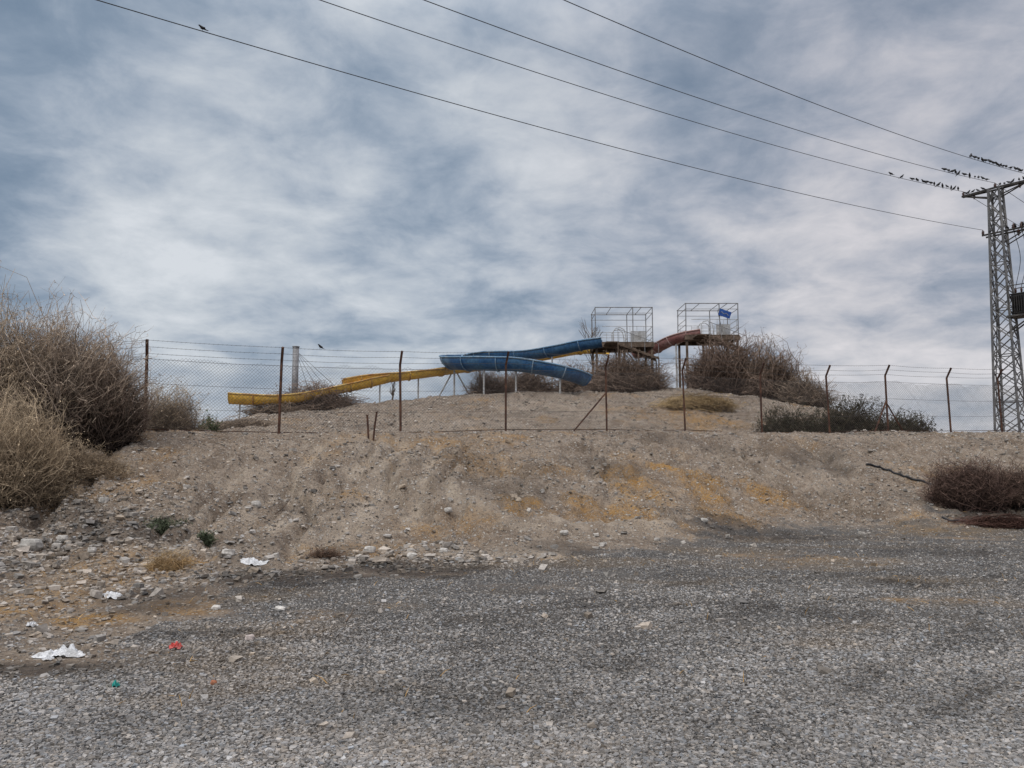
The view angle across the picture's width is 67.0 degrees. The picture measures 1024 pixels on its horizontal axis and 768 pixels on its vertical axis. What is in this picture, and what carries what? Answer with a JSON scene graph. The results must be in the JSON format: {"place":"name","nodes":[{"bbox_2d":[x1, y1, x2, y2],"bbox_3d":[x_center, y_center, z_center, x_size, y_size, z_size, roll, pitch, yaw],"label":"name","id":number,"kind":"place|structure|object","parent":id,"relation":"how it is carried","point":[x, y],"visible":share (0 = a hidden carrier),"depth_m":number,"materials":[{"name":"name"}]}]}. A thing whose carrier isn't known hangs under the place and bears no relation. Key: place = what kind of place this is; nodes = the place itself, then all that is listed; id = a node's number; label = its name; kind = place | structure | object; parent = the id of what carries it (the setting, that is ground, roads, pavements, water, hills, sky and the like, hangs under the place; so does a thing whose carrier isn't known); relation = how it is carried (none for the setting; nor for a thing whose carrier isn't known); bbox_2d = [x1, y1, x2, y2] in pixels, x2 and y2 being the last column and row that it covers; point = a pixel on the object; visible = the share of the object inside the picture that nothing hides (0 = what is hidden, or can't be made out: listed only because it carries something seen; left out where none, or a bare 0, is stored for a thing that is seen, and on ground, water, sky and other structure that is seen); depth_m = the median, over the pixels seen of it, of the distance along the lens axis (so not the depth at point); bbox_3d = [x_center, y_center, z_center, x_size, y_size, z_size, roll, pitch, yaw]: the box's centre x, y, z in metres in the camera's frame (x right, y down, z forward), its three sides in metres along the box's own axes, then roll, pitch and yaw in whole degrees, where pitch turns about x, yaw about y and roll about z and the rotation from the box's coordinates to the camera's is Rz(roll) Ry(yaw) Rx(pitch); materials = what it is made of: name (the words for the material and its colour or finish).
{"place":"outdoors","nodes":[
{"label":"outdoors","id":0,"kind":"place"},
{"bbox_2d":[0,428,1023,663],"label":"earth bank","id":1,"kind":"structure","parent":0,"point":[766,468],"depth_m":17.75,"materials":[{"name":"soil"}]},
{"bbox_2d":[19,539,42,550],"bbox_3d":[-8.038,2.691,12.924,0.369,0.207,0.302,0,-6,0],"label":"rock","id":2,"kind":"object","parent":1,"relation":"on","point":[35,544],"visible":0.77,"depth_m":12.83,"materials":[{"name":"stone"}]},
{"bbox_2d":[26,621,37,626],"bbox_3d":[-4.820,2.404,7.769,0.095,0.059,0.095,-5,-8,39],"label":"plastic scrap","id":3,"kind":"object","parent":1,"relation":"on","point":[31,623],"visible":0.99,"depth_m":7.76,"materials":[{"name":"white plastic"}]},
{"bbox_2d":[0,260,89,439],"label":"dry bush","id":4,"kind":"object","parent":1,"relation":"on","point":[13,347],"visible":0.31,"depth_m":17.68,"materials":[{"name":"brown plant"}]},
{"bbox_2d":[0,367,90,516],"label":"dry bush","id":5,"kind":"object","parent":1,"relation":"on","point":[29,470],"visible":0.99,"depth_m":15.26,"materials":[{"name":"beige plant"}]},
{"bbox_2d":[31,644,84,657],"bbox_3d":[-3.779,2.229,6.487,0.437,0.107,0.187,0,-6,0],"label":"plastic bag","id":6,"kind":"object","parent":1,"relation":"on","point":[70,651],"visible":1,"depth_m":6.44,"materials":[{"name":"white plastic"}]},
{"bbox_2d":[57,535,67,541],"bbox_3d":[-7.753,2.670,13.359,0.189,0.125,0.142,-1,-6,12],"label":"rock","id":7,"kind":"object","parent":1,"relation":"on","point":[62,538],"visible":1,"depth_m":13.30,"materials":[{"name":"stone"}]},
{"bbox_2d":[0,280,169,450],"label":"dry bush","id":8,"kind":"object","parent":1,"relation":"on","point":[75,365],"visible":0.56,"depth_m":18.21,"materials":[{"name":"brown plant"}]},
{"bbox_2d":[37,434,144,488],"bbox_3d":[-9.472,1.777,16.671,3.194,1.459,1.798,0,-6,0],"label":"dry bush","id":9,"kind":"object","parent":1,"relation":"on","point":[96,465],"visible":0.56,"depth_m":16.53,"materials":[{"name":"beige plant"}]},
{"bbox_2d":[87,547,96,552],"bbox_3d":[-6.775,2.682,12.475,0.155,0.105,0.129,0,-6,0],"label":"rock","id":10,"kind":"object","parent":1,"relation":"on","point":[91,549],"visible":0.87,"depth_m":12.43,"materials":[{"name":"stone"}]},
{"bbox_2d":[31,337,155,455],"bbox_3d":[-10.210,0.376,18.918,2.887,3.429,2.833,0,-6,0],"label":"dry bush","id":11,"kind":"object","parent":1,"relation":"on","point":[123,440],"visible":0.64,"depth_m":18.38,"materials":[{"name":"brown plant"}]},
{"bbox_2d":[98,497,108,502],"bbox_3d":[-8.004,2.283,15.173,0.194,0.139,0.156,2,-6,-21],"label":"rock","id":12,"kind":"object","parent":1,"relation":"on","point":[101,499],"visible":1,"depth_m":15.11,"materials":[{"name":"stone"}]},
{"bbox_2d":[103,591,121,598],"bbox_3d":[-4.777,2.512,9.229,0.251,0.084,0.176,0,-6,0],"label":"plastic bag","id":13,"kind":"object","parent":1,"relation":"on","point":[114,595],"visible":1,"depth_m":9.21,"materials":[{"name":"white plastic"}]},
{"bbox_2d":[131,546,201,571],"bbox_3d":[-5.200,2.643,11.628,1.060,0.605,0.650,0,-6,0],"label":"dry grass clump","id":14,"kind":"object","parent":1,"relation":"on","point":[171,563],"visible":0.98,"depth_m":11.58,"materials":[{"name":"beige plant"}]},
{"bbox_2d":[143,512,192,534],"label":"green plant","id":15,"kind":"object","parent":1,"relation":"on","point":[165,523],"visible":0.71,"depth_m":14.18,"materials":[{"name":"green plant"}]},
{"bbox_2d":[194,530,218,547],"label":"green plant","id":16,"kind":"object","parent":1,"relation":"on","point":[206,538],"visible":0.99,"depth_m":13.65,"materials":[{"name":"green plant"}]},
{"bbox_2d":[222,549,235,555],"bbox_3d":[-4.614,2.749,12.592,0.218,0.128,0.174,2,-6,-20],"label":"rock","id":17,"kind":"object","parent":1,"relation":"on","point":[230,552],"visible":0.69,"depth_m":12.53,"materials":[{"name":"stone"}]},
{"bbox_2d":[240,557,269,564],"bbox_3d":[-4.076,2.800,12.241,0.459,0.119,0.220,0,-6,0],"label":"plastic bag","id":18,"kind":"object","parent":1,"relation":"on","point":[249,561],"visible":1,"depth_m":12.21,"materials":[{"name":"white plastic"}]},
{"bbox_2d":[251,501,260,507],"bbox_3d":[-5.191,2.442,15.696,0.208,0.147,0.157,2,-6,-18],"label":"rock","id":19,"kind":"object","parent":1,"relation":"on","point":[257,504],"visible":0.91,"depth_m":15.64,"materials":[{"name":"stone"}]},
{"bbox_2d":[305,543,344,558],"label":"dry bush","id":20,"kind":"object","parent":1,"relation":"on","point":[330,553],"visible":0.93,"depth_m":12.70,"materials":[{"name":"brown plant"}]},
{"bbox_2d":[366,415,368,438],"bbox_3d":[-3.947,1.266,21.164,0.115,0.845,0.070,0,-6,0],"label":"stake","id":21,"kind":"object","parent":1,"relation":"on","point":[367,426],"visible":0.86,"depth_m":21.15,"materials":[{"name":"metal"}]},
{"bbox_2d":[363,546,375,552],"bbox_3d":[-2.450,2.856,13.305,0.226,0.142,0.164,3,-7,-23],"label":"rock","id":22,"kind":"object","parent":1,"relation":"on","point":[371,549],"visible":0.79,"depth_m":13.24,"materials":[{"name":"stone"}]},
{"bbox_2d":[372,412,377,440],"bbox_3d":[-3.808,1.252,21.497,0.156,0.966,0.070,0,-6,0],"label":"stake","id":23,"kind":"object","parent":1,"relation":"on","point":[374,425],"visible":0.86,"depth_m":21.49,"materials":[{"name":"metal"}]},
{"bbox_2d":[407,552,416,556],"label":"rock","id":24,"kind":"object","parent":1,"relation":"on","point":[413,554],"visible":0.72,"depth_m":12.99,"materials":[{"name":"stone"}]},
{"bbox_2d":[439,548,447,552],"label":"rock","id":25,"kind":"object","parent":1,"relation":"on","point":[443,550],"visible":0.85,"depth_m":13.38,"materials":[{"name":"stone"}]},
{"bbox_2d":[444,507,452,512],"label":"rock","id":26,"kind":"object","parent":1,"relation":"on","point":[448,510],"visible":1,"depth_m":16.14,"materials":[{"name":"stone"}]},
{"bbox_2d":[0,430,1020,631],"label":"rubble","id":27,"kind":"object","parent":1,"relation":"on","point":[125,559],"visible":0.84,"depth_m":13.85,"materials":[{"name":"stone"}]},
{"bbox_2d":[0,429,1023,749],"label":"loose stones","id":28,"kind":"object","parent":1,"relation":"on","point":[238,577],"visible":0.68,"depth_m":13.00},
{"bbox_2d":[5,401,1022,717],"bbox_3d":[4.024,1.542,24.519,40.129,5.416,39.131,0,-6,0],"label":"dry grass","id":29,"kind":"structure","parent":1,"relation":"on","point":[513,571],"depth_m":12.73,"materials":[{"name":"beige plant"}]},
{"bbox_2d":[201,388,842,433],"bbox_3d":[3.500,3.139,54.421,66.564,5.229,69.442,0,-6,0],"label":"mound","id":30,"kind":"object","parent":1,"relation":"on","point":[434,411],"visible":0.21,"depth_m":38.73,"materials":[{"name":"soil"}]},
{"bbox_2d":[136,376,218,431],"bbox_3d":[-9.892,0.730,22.067,3.041,2.103,2.152,0,-6,0],"label":"dry bush","id":31,"kind":"object","parent":30,"relation":"on","point":[166,424],"visible":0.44,"depth_m":21.76,"materials":[{"name":"brown plant"}]},
{"bbox_2d":[197,409,222,431],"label":"green shrub","id":32,"kind":"object","parent":30,"relation":"on","point":[212,425],"visible":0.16,"depth_m":29.91,"materials":[{"name":"green plant"}]},
{"bbox_2d":[210,413,285,429],"bbox_3d":[-11.875,1.742,34.089,3.666,1.049,2.165,0,-6,0],"label":"dry bush","id":33,"kind":"object","parent":30,"relation":"on","point":[252,422],"visible":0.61,"depth_m":33.68,"materials":[{"name":"brown plant"}]},
{"bbox_2d":[234,401,320,416],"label":"dry bush","id":34,"kind":"object","parent":30,"relation":"on","point":[258,407],"visible":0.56,"depth_m":44.36,"materials":[{"name":"brown plant"}]},
{"bbox_2d":[291,346,344,394],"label":"mast","id":35,"kind":"object","parent":30,"relation":"on","point":[295,358],"visible":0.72,"depth_m":46.76,"materials":[{"name":"metal"}]},
{"bbox_2d":[265,378,375,410],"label":"dry bush","id":36,"kind":"object","parent":30,"relation":"on","point":[336,400],"visible":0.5,"depth_m":45.35,"materials":[{"name":"brown plant"}]},
{"bbox_2d":[390,382,395,399],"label":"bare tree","id":37,"kind":"object","parent":30,"relation":"on","point":[392,394],"visible":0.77,"depth_m":47.15,"materials":[{"name":"brown plant"}]},
{"bbox_2d":[228,349,609,418],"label":"water slide","id":38,"kind":"object","parent":30,"relation":"on","point":[351,385],"visible":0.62,"depth_m":46.71,"materials":[{"name":"yellow plastic"}]},
{"bbox_2d":[459,371,519,394],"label":"dry bush","id":39,"kind":"object","parent":30,"relation":"on","point":[499,385],"visible":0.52,"depth_m":48.82,"materials":[{"name":"brown plant"}]},
{"bbox_2d":[439,337,602,394],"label":"water slide","id":40,"kind":"object","parent":30,"relation":"on","point":[521,361],"visible":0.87,"depth_m":47.17,"materials":[{"name":"blue plastic"}]},
{"bbox_2d":[490,371,561,392],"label":"dry bush","id":41,"kind":"object","parent":30,"relation":"on","point":[534,387],"visible":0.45,"depth_m":49.73,"materials":[{"name":"brown plant"}]},
{"bbox_2d":[551,353,593,391],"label":"dry bush","id":42,"kind":"object","parent":30,"relation":"on","point":[569,388],"visible":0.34,"depth_m":49.84,"materials":[{"name":"brown plant"}]},
{"bbox_2d":[579,317,603,371],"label":"bare tree","id":43,"kind":"object","parent":30,"relation":"on","point":[592,335],"visible":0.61,"depth_m":51.61,"materials":[{"name":"brown plant"}]},
{"bbox_2d":[221,387,1023,443],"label":"mound stones","id":44,"kind":"object","parent":30,"relation":"on","point":[483,415],"visible":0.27,"depth_m":38.48,"materials":[{"name":"beige stone"}]},
{"bbox_2d":[574,339,675,392],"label":"dry bush","id":45,"kind":"object","parent":30,"relation":"on","point":[621,370],"visible":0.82,"depth_m":48.71,"materials":[{"name":"brown plant"}]},
{"bbox_2d":[591,307,659,380],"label":"slide platform","id":46,"kind":"structure","parent":30,"relation":"on","point":[640,343],"depth_m":50.72,"materials":[{"name":"metal"}]},
{"bbox_2d":[632,329,700,387],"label":"water slide","id":47,"kind":"object","parent":30,"relation":"on","point":[675,339],"visible":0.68,"depth_m":52.07,"materials":[{"name":"red plastic"}]},
{"bbox_2d":[648,391,746,412],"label":"dry bush","id":48,"kind":"object","parent":30,"relation":"on","point":[720,402],"visible":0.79,"depth_m":40.56,"materials":[{"name":"brown plant"}]},
{"bbox_2d":[677,303,746,387],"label":"slide platform","id":49,"kind":"structure","parent":30,"relation":"on","point":[723,329],"depth_m":51.60,"materials":[{"name":"metal"}]},
{"bbox_2d":[671,322,769,395],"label":"dry bush","id":50,"kind":"object","parent":30,"relation":"on","point":[728,368],"visible":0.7,"depth_m":48.81,"materials":[{"name":"brown plant"}]},
{"bbox_2d":[726,327,806,400],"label":"dry bush","id":51,"kind":"object","parent":30,"relation":"on","point":[774,368],"visible":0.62,"depth_m":48.15,"materials":[{"name":"brown plant"}]},
{"bbox_2d":[749,401,827,432],"bbox_3d":[11.997,1.772,33.490,3.801,2.415,2.727,0,-6,0],"label":"green shrub","id":52,"kind":"object","parent":30,"relation":"on","point":[785,422],"visible":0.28,"depth_m":33.15,"materials":[{"name":"plant"}]},
{"bbox_2d":[767,363,846,407],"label":"dry bush","id":53,"kind":"object","parent":30,"relation":"on","point":[804,384],"visible":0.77,"depth_m":47.09,"materials":[{"name":"brown plant"}]},
{"bbox_2d":[809,390,905,432],"bbox_3d":[14.928,1.591,34.028,5.078,2.780,2.627,0,-6,0],"label":"green shrub","id":54,"kind":"object","parent":30,"relation":"on","point":[848,421],"visible":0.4,"depth_m":33.64,"materials":[{"name":"green plant"}]},
{"bbox_2d":[877,405,941,432],"bbox_3d":[17.593,2.023,35.023,3.723,2.215,2.644,0,-6,0],"label":"green shrub","id":55,"kind":"object","parent":30,"relation":"on","point":[912,423],"visible":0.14,"depth_m":34.50,"materials":[{"name":"plant"}]},
{"bbox_2d":[85,339,1023,433],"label":"chain link fence","id":56,"kind":"object","parent":1,"relation":"on","point":[400,395],"visible":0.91,"depth_m":25.66,"materials":[{"name":"metal"}]},
{"bbox_2d":[560,530,567,534],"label":"rock","id":57,"kind":"object","parent":1,"relation":"on","point":[563,532],"visible":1,"depth_m":15.27,"materials":[{"name":"stone"}]},
{"bbox_2d":[866,463,928,484],"bbox_3d":[12.067,2.929,23.213,2.582,1.110,0.429,-4,-7,34],"label":"hose","id":58,"kind":"object","parent":1,"relation":"on","point":[896,473],"visible":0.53,"depth_m":23.56,"materials":[{"name":"black rubber"}]},
{"bbox_2d":[915,448,1023,513],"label":"dry bush","id":59,"kind":"object","parent":1,"relation":"on","point":[959,488],"visible":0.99,"depth_m":21.07,"materials":[{"name":"brown plant"}]},
{"bbox_2d":[947,508,1023,528],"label":"dry bush","id":60,"kind":"object","parent":1,"relation":"on","point":[1007,521],"visible":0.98,"depth_m":19.36,"materials":[{"name":"brown plant"}]},
{"bbox_2d":[961,180,1023,431],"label":"electricity pylon","id":61,"kind":"object","parent":1,"relation":"on","point":[1017,306],"visible":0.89,"depth_m":38.55,"materials":[{"name":"metal"}]},
{"bbox_2d":[97,0,979,229],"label":"power line","id":62,"kind":"object","parent":61,"relation":"attached to","point":[472,108],"visible":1,"depth_m":20.50,"materials":[{"name":"black metal"}]},
{"bbox_2d":[320,0,962,191],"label":"power line","id":63,"kind":"object","parent":61,"relation":"attached to","point":[596,91],"visible":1,"depth_m":23.33,"materials":[{"name":"black metal"}]},
{"bbox_2d":[424,0,993,182],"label":"power line","id":64,"kind":"object","parent":61,"relation":"attached to","point":[671,88],"visible":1,"depth_m":23.00,"materials":[{"name":"black metal"}]},
{"bbox_2d":[564,0,1021,172],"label":"power line","id":65,"kind":"object","parent":61,"relation":"attached to","point":[764,83],"visible":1,"depth_m":22.84,"materials":[{"name":"black metal"}]},
{"bbox_2d":[983,452,1023,511],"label":"dry bush","id":66,"kind":"object","parent":1,"relation":"on","point":[1018,501],"visible":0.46,"depth_m":21.17,"materials":[{"name":"brown plant"}]},
{"bbox_2d":[0,508,1023,767],"bbox_3d":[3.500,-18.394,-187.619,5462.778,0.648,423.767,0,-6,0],"label":"gravel lot","id":67,"kind":"structure","parent":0,"point":[28,669],"depth_m":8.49,"materials":[{"name":"grey gravel"}]},
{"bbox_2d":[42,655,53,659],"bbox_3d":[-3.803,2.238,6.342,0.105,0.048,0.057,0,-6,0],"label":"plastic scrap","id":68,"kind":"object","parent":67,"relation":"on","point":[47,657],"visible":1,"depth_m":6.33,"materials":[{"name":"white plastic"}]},
{"bbox_2d":[112,680,119,686],"bbox_3d":[-2.875,2.170,5.621,0.055,0.052,0.069,3,-7,-29],"label":"plastic scrap","id":69,"kind":"object","parent":67,"relation":"on","point":[115,683],"visible":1,"depth_m":5.61,"materials":[{"name":"teal plastic"}]},
{"bbox_2d":[169,641,182,648],"bbox_3d":[-2.938,2.278,6.760,0.112,0.064,0.107,0,-6,0],"label":"plastic wrapper","id":70,"kind":"object","parent":67,"relation":"on","point":[177,645],"visible":1,"depth_m":6.74,"materials":[{"name":"red plastic"}]},
{"bbox_2d":[211,605,220,609],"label":"rock","id":71,"kind":"object","parent":67,"relation":"on","point":[213,607],"visible":0.76,"depth_m":8.61,"materials":[{"name":"stone"}]},
{"bbox_2d":[245,634,254,640],"bbox_3d":[-2.400,2.328,7.085,0.092,0.063,0.069,2,-6,-21],"label":"rock","id":72,"kind":"object","parent":67,"relation":"on","point":[250,637],"visible":0.72,"depth_m":7.06,"materials":[{"name":"stone"}]},
{"bbox_2d":[274,606,285,610],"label":"rock","id":73,"kind":"object","parent":67,"relation":"on","point":[282,608],"visible":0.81,"depth_m":8.45,"materials":[{"name":"stone"}]},
{"bbox_2d":[941,516,968,522],"bbox_3d":[12.278,3.507,19.881,2.198,0.190,0.549,0,-6,0],"label":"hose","id":74,"kind":"object","parent":67,"relation":"on","point":[959,520],"visible":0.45,"depth_m":19.74,"materials":[{"name":"black rubber"}]},
{"bbox_2d":[0,0,1023,432],"label":"sky","id":75,"kind":"structure","parent":0,"point":[193,186],"materials":[{"name":"grey"}]}
]}

